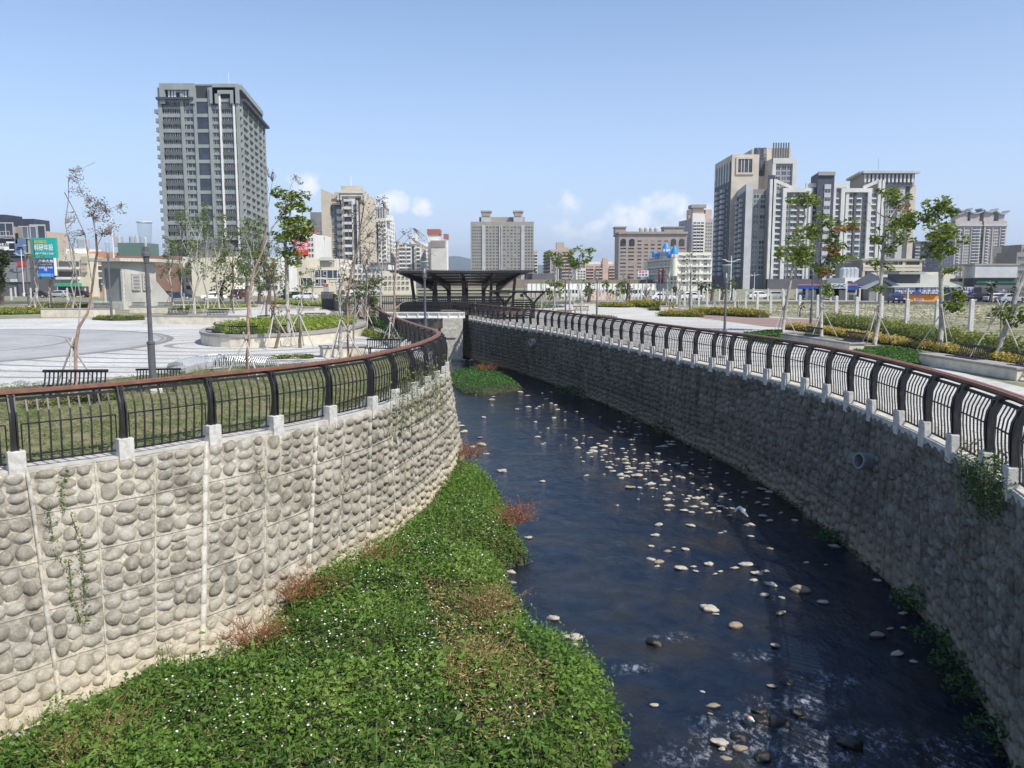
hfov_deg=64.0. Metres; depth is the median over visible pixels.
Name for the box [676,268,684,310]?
tree
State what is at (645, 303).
hedge
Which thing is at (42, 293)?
parked car
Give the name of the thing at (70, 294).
tree stake
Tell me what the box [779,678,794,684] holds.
river stone
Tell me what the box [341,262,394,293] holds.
house row
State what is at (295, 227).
tree
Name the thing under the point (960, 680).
weed clump
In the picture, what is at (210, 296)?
parked car
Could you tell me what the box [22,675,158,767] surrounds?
shrub
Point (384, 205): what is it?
tree
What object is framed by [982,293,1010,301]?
parked car
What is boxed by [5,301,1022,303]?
road
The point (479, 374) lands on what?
islet
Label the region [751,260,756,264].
window
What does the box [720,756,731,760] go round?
river stone
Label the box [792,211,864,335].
tree
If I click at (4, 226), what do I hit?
window
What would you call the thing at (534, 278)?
distant sheds
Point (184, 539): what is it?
retaining wall
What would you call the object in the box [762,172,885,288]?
apartment block
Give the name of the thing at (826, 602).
river stone
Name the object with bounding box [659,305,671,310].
planter bench
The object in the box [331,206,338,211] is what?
window
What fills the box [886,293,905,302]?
parked car
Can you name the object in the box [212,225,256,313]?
tree
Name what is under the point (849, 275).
shop house
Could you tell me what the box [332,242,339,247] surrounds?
window
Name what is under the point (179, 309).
bench
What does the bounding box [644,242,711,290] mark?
ornate building
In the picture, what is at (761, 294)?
parked car
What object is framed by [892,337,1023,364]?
hedge
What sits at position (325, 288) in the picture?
shop sign
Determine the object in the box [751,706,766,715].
river stone
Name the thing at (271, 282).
tree
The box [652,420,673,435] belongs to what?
weed clump
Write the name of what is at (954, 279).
warehouse
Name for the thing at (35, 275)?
tree
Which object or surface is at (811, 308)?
street lamp
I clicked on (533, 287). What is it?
long hoarding
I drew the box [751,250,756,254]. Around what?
window
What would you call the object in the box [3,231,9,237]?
window
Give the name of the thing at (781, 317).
tree stake
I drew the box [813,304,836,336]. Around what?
tree stake
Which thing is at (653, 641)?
river stone
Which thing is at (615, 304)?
hedge
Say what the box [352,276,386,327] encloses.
tree
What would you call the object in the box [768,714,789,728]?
river stone
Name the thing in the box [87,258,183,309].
pump house
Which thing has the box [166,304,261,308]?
hedge
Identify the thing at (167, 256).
tree
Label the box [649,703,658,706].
river stone
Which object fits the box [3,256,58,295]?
shop building
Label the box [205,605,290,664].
dry shrub
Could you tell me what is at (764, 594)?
river stone
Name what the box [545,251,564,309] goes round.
tree
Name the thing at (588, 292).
tree
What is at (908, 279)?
workshop
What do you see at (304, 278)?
window
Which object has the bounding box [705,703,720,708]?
river stone
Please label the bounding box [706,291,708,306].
concrete post
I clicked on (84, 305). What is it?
hedge
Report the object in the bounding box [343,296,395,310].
parapet fence
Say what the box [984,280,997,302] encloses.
tree
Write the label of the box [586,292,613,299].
patterned fence
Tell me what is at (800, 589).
river stone
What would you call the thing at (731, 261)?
road light
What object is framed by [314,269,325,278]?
window
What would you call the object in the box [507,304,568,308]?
hedge
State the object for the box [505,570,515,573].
river stone
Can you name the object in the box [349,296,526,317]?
footbridge
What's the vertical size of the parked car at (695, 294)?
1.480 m
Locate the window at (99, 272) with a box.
[98,271,102,283]
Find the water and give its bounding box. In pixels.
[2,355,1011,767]
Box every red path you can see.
[21,304,281,309]
[638,307,817,326]
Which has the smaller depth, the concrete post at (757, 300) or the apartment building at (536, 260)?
the concrete post at (757, 300)
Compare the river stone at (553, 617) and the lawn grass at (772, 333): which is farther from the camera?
the lawn grass at (772, 333)
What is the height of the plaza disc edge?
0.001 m
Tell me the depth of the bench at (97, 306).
76.79 m
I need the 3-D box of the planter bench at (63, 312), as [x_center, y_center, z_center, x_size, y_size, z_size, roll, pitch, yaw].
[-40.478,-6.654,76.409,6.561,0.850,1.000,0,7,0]
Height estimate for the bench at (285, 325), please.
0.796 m
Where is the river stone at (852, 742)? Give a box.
[836,735,863,750]
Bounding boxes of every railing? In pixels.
[0,305,448,477]
[453,301,1023,501]
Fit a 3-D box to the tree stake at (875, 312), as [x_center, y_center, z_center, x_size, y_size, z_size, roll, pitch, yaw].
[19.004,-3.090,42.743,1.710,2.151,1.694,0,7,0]
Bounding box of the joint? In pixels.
[956,420,965,555]
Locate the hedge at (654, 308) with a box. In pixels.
[647,305,658,310]
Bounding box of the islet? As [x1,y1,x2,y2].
[450,367,521,395]
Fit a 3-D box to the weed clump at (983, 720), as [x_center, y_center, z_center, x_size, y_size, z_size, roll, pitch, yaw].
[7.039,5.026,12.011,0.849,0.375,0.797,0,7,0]
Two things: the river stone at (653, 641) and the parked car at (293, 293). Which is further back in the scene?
the parked car at (293, 293)
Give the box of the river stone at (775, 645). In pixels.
[770,643,780,647]
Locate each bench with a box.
[36,369,108,403]
[40,308,114,316]
[47,303,64,307]
[94,303,108,307]
[128,306,177,312]
[135,368,180,391]
[144,314,246,324]
[164,308,188,314]
[206,324,224,333]
[207,309,228,314]
[213,357,255,365]
[225,326,257,333]
[272,324,298,332]
[276,306,318,310]
[318,344,366,357]
[364,339,400,356]
[556,309,574,312]
[573,302,599,305]
[585,314,617,318]
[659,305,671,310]
[779,333,865,349]
[797,326,822,336]
[836,331,865,342]
[918,353,1023,380]
[945,343,992,359]
[1007,353,1023,366]
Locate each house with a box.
[54,238,100,296]
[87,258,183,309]
[88,251,117,295]
[382,271,415,294]
[826,267,859,296]
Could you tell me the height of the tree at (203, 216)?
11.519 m
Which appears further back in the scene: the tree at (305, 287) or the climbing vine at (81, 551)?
the tree at (305, 287)
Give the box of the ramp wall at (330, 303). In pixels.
[321,292,346,310]
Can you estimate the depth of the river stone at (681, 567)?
19.36 m
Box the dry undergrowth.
[0,460,627,767]
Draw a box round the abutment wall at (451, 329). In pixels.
[330,311,462,358]
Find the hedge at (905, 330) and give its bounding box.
[816,311,1023,358]
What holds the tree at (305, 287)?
on the ground at (741, 295)
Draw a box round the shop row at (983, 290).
[974,287,1023,301]
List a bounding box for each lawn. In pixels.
[0,319,423,463]
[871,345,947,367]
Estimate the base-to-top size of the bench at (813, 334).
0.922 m
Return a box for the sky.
[0,0,1023,264]
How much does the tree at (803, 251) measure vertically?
9.141 m
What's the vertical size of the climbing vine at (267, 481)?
1.478 m
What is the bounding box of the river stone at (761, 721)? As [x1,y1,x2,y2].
[752,714,769,726]
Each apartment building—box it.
[295,229,323,266]
[321,235,331,256]
[534,250,537,272]
[543,242,571,279]
[575,268,585,279]
[583,258,614,279]
[992,247,1001,263]
[996,252,1023,286]
[1001,244,1023,252]
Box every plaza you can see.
[0,309,395,386]
[475,304,1023,463]
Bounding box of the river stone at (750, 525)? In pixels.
[744,523,755,526]
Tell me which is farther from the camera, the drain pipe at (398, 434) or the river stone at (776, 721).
the drain pipe at (398, 434)
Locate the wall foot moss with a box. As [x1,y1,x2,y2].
[486,362,1020,767]
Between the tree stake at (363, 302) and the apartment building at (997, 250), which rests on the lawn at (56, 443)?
the tree stake at (363, 302)
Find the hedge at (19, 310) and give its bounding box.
[0,306,65,314]
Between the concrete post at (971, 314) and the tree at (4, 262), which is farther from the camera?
the tree at (4, 262)
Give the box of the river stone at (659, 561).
[654,559,663,563]
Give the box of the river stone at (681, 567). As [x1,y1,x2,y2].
[674,565,688,569]
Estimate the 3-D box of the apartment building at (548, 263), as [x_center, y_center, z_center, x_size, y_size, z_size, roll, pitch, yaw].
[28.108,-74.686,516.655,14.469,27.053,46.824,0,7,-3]
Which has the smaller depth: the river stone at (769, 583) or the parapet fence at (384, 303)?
the river stone at (769, 583)
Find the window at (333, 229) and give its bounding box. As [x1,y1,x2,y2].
[332,228,338,233]
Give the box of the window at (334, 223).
[332,221,338,226]
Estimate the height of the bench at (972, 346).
0.964 m
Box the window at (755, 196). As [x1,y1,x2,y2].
[753,194,758,198]
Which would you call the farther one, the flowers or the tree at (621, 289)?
the tree at (621, 289)
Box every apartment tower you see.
[154,73,269,256]
[310,212,321,234]
[321,177,376,263]
[376,207,394,269]
[427,229,448,270]
[470,211,533,279]
[679,204,712,257]
[712,154,758,288]
[745,143,796,188]
[846,161,919,258]
[942,208,984,277]
[975,208,1009,263]
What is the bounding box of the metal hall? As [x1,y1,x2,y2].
[943,264,1019,286]
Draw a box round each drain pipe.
[393,430,401,443]
[529,338,536,345]
[853,452,874,468]
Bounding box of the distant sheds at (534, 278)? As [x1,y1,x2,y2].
[437,273,653,287]
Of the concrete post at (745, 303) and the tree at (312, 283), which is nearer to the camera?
the concrete post at (745, 303)
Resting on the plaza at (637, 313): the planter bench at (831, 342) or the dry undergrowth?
the planter bench at (831, 342)
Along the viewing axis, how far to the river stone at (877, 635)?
15.65 m
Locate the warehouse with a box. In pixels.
[925,272,963,286]
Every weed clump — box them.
[556,385,585,395]
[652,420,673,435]
[812,528,846,542]
[889,583,927,613]
[906,623,953,650]
[925,647,971,677]
[940,673,987,707]
[961,711,1009,747]
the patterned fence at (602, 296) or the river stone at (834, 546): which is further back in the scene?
the patterned fence at (602, 296)
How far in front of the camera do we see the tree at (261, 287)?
70.41 m
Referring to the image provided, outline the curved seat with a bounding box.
[166,354,278,373]
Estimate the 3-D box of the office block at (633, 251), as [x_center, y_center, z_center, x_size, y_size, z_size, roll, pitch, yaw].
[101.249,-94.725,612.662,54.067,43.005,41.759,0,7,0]
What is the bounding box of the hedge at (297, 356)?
[252,354,315,359]
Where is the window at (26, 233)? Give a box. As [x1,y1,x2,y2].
[18,226,36,238]
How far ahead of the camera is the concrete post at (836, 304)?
70.20 m
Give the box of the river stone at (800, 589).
[788,584,810,593]
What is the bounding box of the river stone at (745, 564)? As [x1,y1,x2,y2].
[738,562,753,566]
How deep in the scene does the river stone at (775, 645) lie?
15.25 m
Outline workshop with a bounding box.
[851,272,969,300]
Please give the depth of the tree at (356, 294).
64.28 m
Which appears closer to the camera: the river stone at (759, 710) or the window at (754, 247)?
the river stone at (759, 710)
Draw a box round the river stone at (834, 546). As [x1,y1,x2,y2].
[827,544,841,547]
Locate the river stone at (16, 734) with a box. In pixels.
[14,730,29,736]
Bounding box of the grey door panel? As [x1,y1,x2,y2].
[105,269,121,299]
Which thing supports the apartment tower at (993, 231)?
on the ground at (741, 295)
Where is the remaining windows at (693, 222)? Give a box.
[693,222,711,250]
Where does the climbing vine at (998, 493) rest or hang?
attached to the retaining wall at (893, 514)
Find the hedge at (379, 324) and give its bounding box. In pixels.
[368,315,404,341]
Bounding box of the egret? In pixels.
[732,506,747,519]
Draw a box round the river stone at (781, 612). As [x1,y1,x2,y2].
[776,610,785,614]
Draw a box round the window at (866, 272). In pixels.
[861,270,874,276]
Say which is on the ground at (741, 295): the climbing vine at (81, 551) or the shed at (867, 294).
the shed at (867, 294)
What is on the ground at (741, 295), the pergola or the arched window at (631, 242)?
the pergola
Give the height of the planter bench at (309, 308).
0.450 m
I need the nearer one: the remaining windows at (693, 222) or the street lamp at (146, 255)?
the street lamp at (146, 255)
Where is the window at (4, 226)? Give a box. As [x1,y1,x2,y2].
[0,222,14,235]
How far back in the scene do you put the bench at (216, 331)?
42.71 m
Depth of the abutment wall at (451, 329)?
71.45 m
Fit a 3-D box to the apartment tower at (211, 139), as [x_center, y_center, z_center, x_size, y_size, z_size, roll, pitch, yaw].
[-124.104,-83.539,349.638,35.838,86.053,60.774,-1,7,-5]
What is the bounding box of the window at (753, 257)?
[751,255,756,259]
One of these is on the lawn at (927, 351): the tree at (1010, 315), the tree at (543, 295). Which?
the tree at (1010, 315)
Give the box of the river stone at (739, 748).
[732,744,747,751]
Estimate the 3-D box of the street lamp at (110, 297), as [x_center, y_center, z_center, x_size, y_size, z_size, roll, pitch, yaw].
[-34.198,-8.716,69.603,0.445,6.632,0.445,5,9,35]
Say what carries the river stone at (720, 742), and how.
on the water
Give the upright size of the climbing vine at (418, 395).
2.222 m
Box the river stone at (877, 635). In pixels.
[869,631,885,638]
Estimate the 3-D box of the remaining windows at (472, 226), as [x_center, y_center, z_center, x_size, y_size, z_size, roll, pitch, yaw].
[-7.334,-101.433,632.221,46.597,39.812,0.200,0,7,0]
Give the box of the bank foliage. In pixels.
[0,453,633,767]
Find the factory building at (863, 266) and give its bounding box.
[837,259,924,277]
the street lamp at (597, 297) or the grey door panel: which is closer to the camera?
the street lamp at (597, 297)
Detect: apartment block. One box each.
[0,215,67,255]
[395,234,427,287]
[733,175,775,288]
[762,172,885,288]
[912,241,937,271]
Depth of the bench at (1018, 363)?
28.15 m
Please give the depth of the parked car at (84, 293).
170.72 m
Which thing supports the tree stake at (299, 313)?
on the plaza at (185, 342)
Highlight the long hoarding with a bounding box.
[526,284,655,296]
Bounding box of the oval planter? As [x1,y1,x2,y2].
[199,313,366,347]
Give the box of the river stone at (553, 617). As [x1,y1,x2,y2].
[546,615,559,620]
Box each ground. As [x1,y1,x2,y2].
[0,288,1023,386]
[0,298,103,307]
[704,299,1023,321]
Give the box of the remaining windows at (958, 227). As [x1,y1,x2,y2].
[955,227,979,276]
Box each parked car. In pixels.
[25,290,48,297]
[49,290,68,297]
[68,290,89,297]
[170,291,191,299]
[200,292,226,299]
[228,289,244,298]
[280,291,303,298]
[292,292,318,299]
[562,289,583,298]
[626,289,644,297]
[649,292,675,300]
[679,292,704,299]
[747,291,769,298]
[766,291,785,297]
[794,291,808,299]
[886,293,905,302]
[965,293,986,301]
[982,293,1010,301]
[994,293,1023,302]
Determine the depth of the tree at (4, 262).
116.24 m
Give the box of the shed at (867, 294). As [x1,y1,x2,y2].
[858,280,891,300]
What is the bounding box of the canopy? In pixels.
[488,291,545,317]
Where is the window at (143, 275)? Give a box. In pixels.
[141,274,151,289]
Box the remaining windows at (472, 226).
[472,226,532,277]
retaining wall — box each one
[0,327,463,739]
[463,318,1023,767]
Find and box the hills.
[448,256,582,279]
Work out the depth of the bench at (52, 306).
76.79 m
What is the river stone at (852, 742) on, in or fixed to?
in the water
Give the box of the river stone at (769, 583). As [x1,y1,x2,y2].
[763,582,776,585]
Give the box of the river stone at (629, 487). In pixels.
[624,485,635,488]
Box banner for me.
[658,268,663,282]
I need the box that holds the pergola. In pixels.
[386,270,535,308]
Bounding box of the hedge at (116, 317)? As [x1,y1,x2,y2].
[91,314,144,320]
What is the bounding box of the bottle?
[743,714,754,721]
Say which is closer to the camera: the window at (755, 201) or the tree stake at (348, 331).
the tree stake at (348, 331)
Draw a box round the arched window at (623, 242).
[620,239,625,245]
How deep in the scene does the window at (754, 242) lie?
360.91 m
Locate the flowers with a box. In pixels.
[119,499,581,767]
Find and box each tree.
[0,248,12,304]
[27,252,45,306]
[48,274,52,306]
[62,228,86,307]
[64,162,127,392]
[154,232,180,305]
[167,206,202,310]
[177,203,210,313]
[198,220,217,310]
[206,213,232,308]
[209,276,230,303]
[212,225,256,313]
[230,165,303,375]
[233,215,266,316]
[234,265,250,304]
[251,236,284,314]
[254,280,262,302]
[262,264,272,304]
[267,185,316,331]
[267,258,289,348]
[276,285,291,300]
[292,271,309,305]
[297,306,304,347]
[304,266,321,301]
[329,252,355,357]
[335,277,375,318]
[337,194,388,368]
[347,243,377,320]
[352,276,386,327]
[366,228,389,309]
[390,228,434,343]
[523,275,526,307]
[539,281,543,309]
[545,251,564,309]
[563,245,595,309]
[577,277,582,313]
[581,279,595,301]
[601,281,614,301]
[615,280,625,301]
[621,275,636,301]
[621,281,631,300]
[643,281,652,296]
[663,264,672,304]
[672,286,682,299]
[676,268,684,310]
[682,250,699,307]
[697,281,706,294]
[703,280,716,300]
[714,285,729,299]
[728,274,736,299]
[773,191,820,331]
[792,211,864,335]
[799,302,805,316]
[866,187,918,344]
[891,195,971,344]
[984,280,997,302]
[986,271,1023,354]
[1007,284,1020,302]
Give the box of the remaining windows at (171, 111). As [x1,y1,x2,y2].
[164,102,263,240]
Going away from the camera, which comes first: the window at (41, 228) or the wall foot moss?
the wall foot moss
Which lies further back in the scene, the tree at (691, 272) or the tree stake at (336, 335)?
the tree at (691, 272)
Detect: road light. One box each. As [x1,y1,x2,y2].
[14,252,27,295]
[100,217,122,257]
[329,261,342,294]
[722,255,740,299]
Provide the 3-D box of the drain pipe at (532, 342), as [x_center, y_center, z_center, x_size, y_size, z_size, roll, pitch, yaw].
[1.564,-2.904,56.551,0.740,0.540,0.479,-4,8,-30]
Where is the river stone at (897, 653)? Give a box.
[891,650,903,655]
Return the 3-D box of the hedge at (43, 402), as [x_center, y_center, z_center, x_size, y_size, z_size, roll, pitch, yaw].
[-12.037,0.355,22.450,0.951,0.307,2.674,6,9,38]
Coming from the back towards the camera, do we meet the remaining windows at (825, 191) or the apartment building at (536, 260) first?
the apartment building at (536, 260)
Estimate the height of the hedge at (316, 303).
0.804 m
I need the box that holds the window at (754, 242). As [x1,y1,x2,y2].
[752,240,757,244]
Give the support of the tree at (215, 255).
on the ground at (741, 295)
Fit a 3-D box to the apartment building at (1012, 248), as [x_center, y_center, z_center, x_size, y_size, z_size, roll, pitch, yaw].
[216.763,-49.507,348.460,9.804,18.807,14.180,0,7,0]
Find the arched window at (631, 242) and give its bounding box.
[629,239,634,245]
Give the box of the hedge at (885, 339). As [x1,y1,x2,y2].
[785,321,905,344]
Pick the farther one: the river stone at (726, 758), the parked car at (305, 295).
the parked car at (305, 295)
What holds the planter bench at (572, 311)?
on the plaza at (637, 313)
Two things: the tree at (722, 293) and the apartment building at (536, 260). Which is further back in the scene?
the apartment building at (536, 260)
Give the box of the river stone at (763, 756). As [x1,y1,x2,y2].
[754,751,771,762]
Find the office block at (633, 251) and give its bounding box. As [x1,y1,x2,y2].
[613,226,687,279]
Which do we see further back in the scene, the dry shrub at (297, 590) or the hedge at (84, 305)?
the hedge at (84, 305)
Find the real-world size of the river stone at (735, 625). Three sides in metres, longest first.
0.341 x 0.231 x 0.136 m
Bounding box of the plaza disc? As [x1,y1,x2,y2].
[0,329,166,360]
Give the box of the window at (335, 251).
[332,249,339,254]
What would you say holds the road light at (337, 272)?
on the ground at (741, 295)
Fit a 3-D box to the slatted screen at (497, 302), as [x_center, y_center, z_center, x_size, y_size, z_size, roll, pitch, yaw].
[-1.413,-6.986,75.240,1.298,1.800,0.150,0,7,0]
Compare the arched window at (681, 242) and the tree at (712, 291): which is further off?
the arched window at (681, 242)
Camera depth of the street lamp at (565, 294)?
82.20 m
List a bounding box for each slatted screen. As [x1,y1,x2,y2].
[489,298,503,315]
[513,298,532,317]
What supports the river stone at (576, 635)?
in the water
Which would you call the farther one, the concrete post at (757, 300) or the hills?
the hills
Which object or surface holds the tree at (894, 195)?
on the ground at (741, 295)
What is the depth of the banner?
305.30 m
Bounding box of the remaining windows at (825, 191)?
[783,190,866,283]
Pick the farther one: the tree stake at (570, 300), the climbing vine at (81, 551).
the tree stake at (570, 300)
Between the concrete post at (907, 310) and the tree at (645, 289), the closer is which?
the concrete post at (907, 310)
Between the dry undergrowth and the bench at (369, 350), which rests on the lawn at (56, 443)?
the bench at (369, 350)
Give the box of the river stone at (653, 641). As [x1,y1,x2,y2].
[646,637,662,646]
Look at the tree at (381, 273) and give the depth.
62.78 m
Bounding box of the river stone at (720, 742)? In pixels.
[710,738,728,747]
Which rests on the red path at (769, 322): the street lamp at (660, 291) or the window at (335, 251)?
the street lamp at (660, 291)
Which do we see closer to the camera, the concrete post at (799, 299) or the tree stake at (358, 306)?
the tree stake at (358, 306)
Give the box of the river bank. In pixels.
[2,467,628,767]
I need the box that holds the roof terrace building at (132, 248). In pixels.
[113,235,183,291]
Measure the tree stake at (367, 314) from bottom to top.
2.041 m
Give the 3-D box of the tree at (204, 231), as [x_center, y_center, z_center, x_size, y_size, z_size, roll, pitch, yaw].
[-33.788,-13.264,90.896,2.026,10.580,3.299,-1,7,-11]
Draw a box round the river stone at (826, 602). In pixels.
[816,600,829,604]
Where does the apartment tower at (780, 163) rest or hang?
on the ground at (741, 295)
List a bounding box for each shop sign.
[323,284,328,298]
[893,287,938,293]
[944,287,973,293]
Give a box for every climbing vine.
[45,466,92,622]
[254,457,347,500]
[386,353,453,441]
[943,439,1021,537]
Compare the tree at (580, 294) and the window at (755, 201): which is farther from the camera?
the window at (755, 201)
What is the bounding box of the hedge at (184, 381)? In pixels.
[157,371,217,384]
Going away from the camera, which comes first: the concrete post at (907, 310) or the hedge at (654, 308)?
the concrete post at (907, 310)
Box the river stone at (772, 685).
[766,684,777,687]
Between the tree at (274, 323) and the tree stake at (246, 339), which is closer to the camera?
the tree stake at (246, 339)
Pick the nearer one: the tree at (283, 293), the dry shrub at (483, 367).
the dry shrub at (483, 367)
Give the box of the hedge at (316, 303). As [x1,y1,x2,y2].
[271,299,321,306]
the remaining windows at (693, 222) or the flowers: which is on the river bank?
the flowers
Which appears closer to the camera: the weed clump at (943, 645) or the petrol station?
the weed clump at (943, 645)
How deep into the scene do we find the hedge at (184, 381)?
26.46 m
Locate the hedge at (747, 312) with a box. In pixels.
[688,305,772,317]
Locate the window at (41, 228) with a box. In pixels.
[29,224,45,237]
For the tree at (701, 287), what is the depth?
148.63 m
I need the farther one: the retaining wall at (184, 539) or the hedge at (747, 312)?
the hedge at (747, 312)
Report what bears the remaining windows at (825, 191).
in the apartment block at (839, 202)
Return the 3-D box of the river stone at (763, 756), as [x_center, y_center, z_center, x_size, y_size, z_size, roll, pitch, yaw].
[3.576,5.327,11.673,0.231,0.141,0.215,3,8,25]
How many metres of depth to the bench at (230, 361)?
32.66 m
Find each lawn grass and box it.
[743,329,782,342]
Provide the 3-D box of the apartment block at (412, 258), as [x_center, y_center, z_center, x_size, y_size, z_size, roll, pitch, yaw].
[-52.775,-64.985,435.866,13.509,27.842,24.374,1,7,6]
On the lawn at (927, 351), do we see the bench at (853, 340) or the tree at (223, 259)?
the bench at (853, 340)
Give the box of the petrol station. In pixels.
[798,283,857,299]
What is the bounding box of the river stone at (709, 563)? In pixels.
[704,561,713,565]
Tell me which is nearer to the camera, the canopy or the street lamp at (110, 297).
the street lamp at (110, 297)
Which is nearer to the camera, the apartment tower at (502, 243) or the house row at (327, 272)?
the house row at (327, 272)
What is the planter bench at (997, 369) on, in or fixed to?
on the ground at (741, 295)
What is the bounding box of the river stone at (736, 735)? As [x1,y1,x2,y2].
[730,731,745,739]
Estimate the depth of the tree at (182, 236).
92.26 m
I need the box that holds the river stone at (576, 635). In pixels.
[562,633,582,641]
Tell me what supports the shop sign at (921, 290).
attached to the workshop
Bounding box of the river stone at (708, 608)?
[699,604,719,611]
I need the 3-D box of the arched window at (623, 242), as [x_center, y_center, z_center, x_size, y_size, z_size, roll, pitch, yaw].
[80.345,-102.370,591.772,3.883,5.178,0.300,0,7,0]
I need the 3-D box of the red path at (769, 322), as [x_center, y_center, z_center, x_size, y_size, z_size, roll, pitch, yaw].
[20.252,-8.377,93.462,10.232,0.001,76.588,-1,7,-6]
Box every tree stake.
[52,337,101,394]
[66,293,77,307]
[188,294,204,313]
[225,332,258,379]
[227,294,241,311]
[263,308,294,349]
[276,304,296,345]
[281,307,314,348]
[329,311,361,359]
[331,325,366,370]
[350,298,363,317]
[355,297,374,330]
[361,300,377,327]
[382,317,401,345]
[543,289,558,309]
[561,290,578,312]
[774,305,795,331]
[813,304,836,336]
[862,304,891,344]
[916,304,953,349]
[970,299,1019,355]
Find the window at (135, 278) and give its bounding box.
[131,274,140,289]
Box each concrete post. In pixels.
[683,290,685,304]
[697,290,699,305]
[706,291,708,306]
[744,291,746,308]
[756,291,758,309]
[769,294,772,313]
[782,291,784,305]
[797,295,801,315]
[815,295,818,317]
[834,296,838,316]
[854,297,858,315]
[881,296,883,317]
[904,299,909,323]
[934,299,938,327]
[967,299,974,330]
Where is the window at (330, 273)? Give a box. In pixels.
[326,269,339,278]
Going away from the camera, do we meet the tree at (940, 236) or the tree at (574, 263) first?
the tree at (940, 236)
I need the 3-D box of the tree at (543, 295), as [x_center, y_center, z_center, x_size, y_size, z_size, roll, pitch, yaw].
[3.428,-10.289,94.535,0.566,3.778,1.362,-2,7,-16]
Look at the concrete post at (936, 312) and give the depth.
58.28 m
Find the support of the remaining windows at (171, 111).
in the apartment tower at (211, 139)
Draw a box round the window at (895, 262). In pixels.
[891,261,901,264]
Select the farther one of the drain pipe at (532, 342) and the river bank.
the drain pipe at (532, 342)
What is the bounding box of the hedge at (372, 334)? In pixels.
[360,328,390,338]
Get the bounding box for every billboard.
[0,238,28,255]
[30,238,58,257]
[36,258,56,297]
[293,239,307,255]
[638,271,647,283]
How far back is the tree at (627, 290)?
120.43 m
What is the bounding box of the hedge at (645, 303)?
[621,298,678,307]
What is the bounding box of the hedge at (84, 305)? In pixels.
[24,302,87,307]
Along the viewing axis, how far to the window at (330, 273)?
213.00 m
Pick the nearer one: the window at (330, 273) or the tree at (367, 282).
the tree at (367, 282)
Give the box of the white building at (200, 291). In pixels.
[182,239,297,295]
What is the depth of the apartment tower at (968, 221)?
670.61 m
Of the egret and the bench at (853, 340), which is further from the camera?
the bench at (853, 340)
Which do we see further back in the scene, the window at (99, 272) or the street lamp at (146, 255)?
the window at (99, 272)
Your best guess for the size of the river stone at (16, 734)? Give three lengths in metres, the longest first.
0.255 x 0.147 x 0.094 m
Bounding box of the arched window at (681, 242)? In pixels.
[679,239,684,245]
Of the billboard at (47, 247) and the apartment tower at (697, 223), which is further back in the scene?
the apartment tower at (697, 223)
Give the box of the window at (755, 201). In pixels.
[753,199,758,203]
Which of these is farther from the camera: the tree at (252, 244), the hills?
the hills
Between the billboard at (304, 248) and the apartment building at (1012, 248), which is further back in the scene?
the apartment building at (1012, 248)
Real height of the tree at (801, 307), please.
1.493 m
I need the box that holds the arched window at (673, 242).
[671,239,675,245]
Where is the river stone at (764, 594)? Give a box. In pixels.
[759,593,769,596]
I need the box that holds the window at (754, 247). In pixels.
[751,245,757,249]
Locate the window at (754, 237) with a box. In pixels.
[752,235,757,239]
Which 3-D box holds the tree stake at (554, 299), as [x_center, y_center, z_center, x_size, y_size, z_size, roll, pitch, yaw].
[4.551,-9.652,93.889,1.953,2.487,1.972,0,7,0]
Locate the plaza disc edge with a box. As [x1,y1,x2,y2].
[0,329,173,361]
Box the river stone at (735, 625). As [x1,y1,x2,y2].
[728,621,742,628]
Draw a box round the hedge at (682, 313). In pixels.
[655,309,705,316]
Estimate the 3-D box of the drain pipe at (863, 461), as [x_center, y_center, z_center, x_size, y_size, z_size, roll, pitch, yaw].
[8.826,1.908,20.192,0.744,0.480,0.395,-2,7,-17]
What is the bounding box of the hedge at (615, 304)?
[598,302,634,307]
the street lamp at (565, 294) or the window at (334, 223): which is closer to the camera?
the street lamp at (565, 294)
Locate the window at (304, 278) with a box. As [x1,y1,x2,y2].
[300,277,312,286]
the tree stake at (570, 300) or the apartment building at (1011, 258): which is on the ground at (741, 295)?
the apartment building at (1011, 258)
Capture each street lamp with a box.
[22,245,29,306]
[105,242,112,317]
[136,221,162,393]
[421,261,427,339]
[565,278,566,311]
[596,277,597,313]
[659,273,660,304]
[687,270,691,310]
[719,265,729,358]
[809,270,814,325]
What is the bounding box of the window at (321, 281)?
[314,277,326,286]
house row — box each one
[297,257,351,293]
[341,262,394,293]
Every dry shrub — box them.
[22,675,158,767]
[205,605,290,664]
[253,557,351,604]
[340,527,423,571]
[424,612,543,697]
[451,576,535,622]
[457,436,491,459]
[473,359,502,369]
[491,491,542,528]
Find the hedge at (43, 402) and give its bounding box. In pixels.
[21,390,115,408]
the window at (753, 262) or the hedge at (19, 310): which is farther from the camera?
the window at (753, 262)
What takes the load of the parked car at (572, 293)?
on the ground at (741, 295)
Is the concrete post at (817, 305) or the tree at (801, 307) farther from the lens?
the tree at (801, 307)
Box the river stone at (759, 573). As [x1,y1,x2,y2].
[750,571,763,575]
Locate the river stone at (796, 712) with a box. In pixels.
[789,708,805,716]

